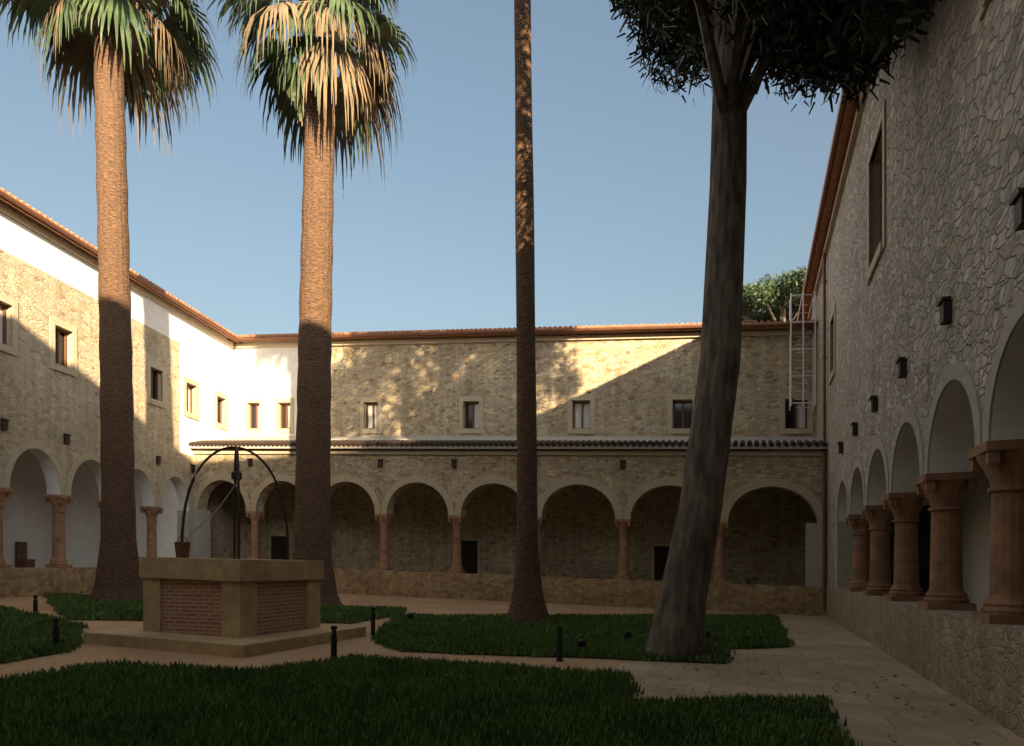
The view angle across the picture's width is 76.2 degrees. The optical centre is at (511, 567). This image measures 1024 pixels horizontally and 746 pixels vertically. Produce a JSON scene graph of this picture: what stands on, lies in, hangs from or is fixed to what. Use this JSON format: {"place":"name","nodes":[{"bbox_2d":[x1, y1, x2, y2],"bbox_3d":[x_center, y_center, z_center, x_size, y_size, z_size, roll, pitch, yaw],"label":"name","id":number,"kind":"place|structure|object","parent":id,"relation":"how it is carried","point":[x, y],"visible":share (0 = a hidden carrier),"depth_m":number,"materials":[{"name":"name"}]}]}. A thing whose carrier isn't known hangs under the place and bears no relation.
{"place":"outdoors","nodes":[
{"label":"outdoors","id":0,"kind":"place"},
{"bbox_2d":[0,0,841,334],"label":"sky","id":1,"kind":"structure","parent":0,"point":[621,171],"materials":[{"name":"blue"}]},
{"bbox_2d":[0,652,862,745],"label":"lawn","id":2,"kind":"structure","parent":0,"point":[314,702],"depth_m":6.34,"materials":[{"name":"green plant"}]},
{"bbox_2d":[0,593,1023,745],"bbox_3d":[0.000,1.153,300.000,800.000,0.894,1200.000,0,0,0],"label":"ground","id":3,"kind":"structure","parent":0,"point":[837,646],"depth_m":9.62,"materials":[{"name":"beige stone"}]},
{"bbox_2d":[33,595,37,612],"bbox_3d":[-10.912,0.882,14.948,0.117,0.500,0.117,0,0,0],"label":"bollard light","id":4,"kind":"object","parent":3,"relation":"on","point":[35,603],"visible":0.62,"depth_m":14.91,"materials":[{"name":"metal"}]},
{"bbox_2d":[43,592,142,619],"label":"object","id":5,"kind":"object","parent":3,"relation":"on","point":[77,606],"depth_m":16.63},
{"bbox_2d":[0,0,223,600],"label":"palm","id":6,"kind":"object","parent":3,"relation":"on","point":[110,53],"visible":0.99,"depth_m":19.75,"materials":[{"name":"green plant"}]},
{"bbox_2d":[0,188,240,597],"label":"wing","id":7,"kind":"structure","parent":3,"relation":"on","point":[183,395],"depth_m":24.61,"materials":[{"name":"beige stone"}]},
{"bbox_2d":[83,446,365,657],"bbox_3d":[-5.020,-0.409,11.895,3.340,3.615,3.340,0,0,20],"label":"well","id":8,"kind":"object","parent":3,"relation":"on","point":[237,607],"visible":1,"depth_m":11.03,"materials":[{"name":"stone"}]},
{"bbox_2d":[205,0,417,605],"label":"palm","id":9,"kind":"object","parent":3,"relation":"on","point":[319,100],"visible":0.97,"depth_m":19.75,"materials":[{"name":"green plant"}]},
{"bbox_2d":[331,626,336,658],"bbox_3d":[-2.573,1.112,9.429,0.117,0.550,0.117,0,0,0],"label":"bollard light","id":10,"kind":"object","parent":3,"relation":"on","point":[333,643],"visible":0.67,"depth_m":9.39,"materials":[{"name":"metal"}]},
{"bbox_2d":[320,604,406,622],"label":"grass","id":11,"kind":"structure","parent":3,"relation":"on","point":[333,613],"depth_m":17.06,"materials":[{"name":"green plant"}]},
{"bbox_2d":[370,608,374,634],"bbox_3d":[-2.792,1.074,13.116,0.117,0.550,0.117,0,0,0],"label":"bollard light","id":12,"kind":"object","parent":3,"relation":"on","point":[372,621],"visible":0.88,"depth_m":13.08,"materials":[{"name":"metal"}]},
{"bbox_2d":[189,292,827,615],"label":"wing","id":13,"kind":"structure","parent":3,"relation":"on","point":[423,475],"depth_m":27.50,"materials":[{"name":"beige stone"}]},
{"bbox_2d":[577,577,613,578],"bbox_3d":[3.391,0.833,27.427,1.700,0.922,0.420,0,0,20],"label":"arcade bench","id":14,"kind":"object","parent":13,"relation":"on","point":[595,577],"visible":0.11,"depth_m":27.56,"materials":[{"name":"stone"}]},
{"bbox_2d":[506,0,549,621],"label":"slender palm","id":15,"kind":"object","parent":3,"relation":"on","point":[527,601],"visible":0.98,"depth_m":16.39,"materials":[{"name":"brown plant"}]},
{"bbox_2d":[556,626,562,661],"bbox_3d":[0.746,1.187,10.236,0.117,0.550,0.117,0,0,0],"label":"bollard light","id":16,"kind":"object","parent":3,"relation":"on","point":[559,644],"visible":1,"depth_m":10.20,"materials":[{"name":"metal"}]},
{"bbox_2d":[370,611,795,662],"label":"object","id":17,"kind":"structure","parent":3,"relation":"on","point":[502,634],"depth_m":13.01,"materials":[{"name":"green plant"}]},
{"bbox_2d":[578,639,585,646],"bbox_3d":[1.194,1.345,11.148,0.140,0.240,0.133,0,0,0],"label":"spotlight","id":18,"kind":"object","parent":17,"relation":"on","point":[581,642],"visible":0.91,"depth_m":11.09,"materials":[{"name":"metal"}]},
{"bbox_2d":[624,631,630,637],"bbox_3d":[2.261,1.357,12.765,0.140,0.240,0.133,0,0,0],"label":"spotlight","id":19,"kind":"object","parent":17,"relation":"on","point":[627,634],"visible":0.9,"depth_m":12.72,"materials":[{"name":"metal"}]},
{"bbox_2d":[289,622,980,743],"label":"fallen needles","id":20,"kind":"object","parent":3,"relation":"on","point":[775,680],"visible":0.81,"depth_m":8.89,"materials":[{"name":"brown plant"}]},
{"bbox_2d":[742,265,806,322],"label":"tree","id":21,"kind":"object","parent":3,"relation":"on","point":[772,296],"visible":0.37,"depth_m":44.54,"materials":[{"name":"green plant"}]},
{"bbox_2d":[609,0,942,661],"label":"tree","id":22,"kind":"object","parent":3,"relation":"on","point":[814,45],"visible":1,"depth_m":10.69,"materials":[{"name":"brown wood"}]},
{"bbox_2d":[797,0,1023,738],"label":"wing","id":23,"kind":"structure","parent":3,"relation":"on","point":[914,278],"depth_m":9.51,"materials":[{"name":"beige stone"}]},
{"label":"lawn","id":24,"kind":"structure","parent":3,"relation":"on","visible":0},
{"bbox_2d":[0,605,88,662],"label":"lawn","id":25,"kind":"structure","parent":24,"relation":"on","point":[25,634],"depth_m":11.05,"materials":[{"name":"green plant"}]},
{"bbox_2d":[52,618,59,645],"bbox_3d":[-6.994,1.023,10.012,0.117,0.500,0.117,0,0,0],"label":"bollard light","id":26,"kind":"object","parent":24,"relation":"on","point":[55,633],"visible":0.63,"depth_m":9.98,"materials":[{"name":"metal"}]}
]}

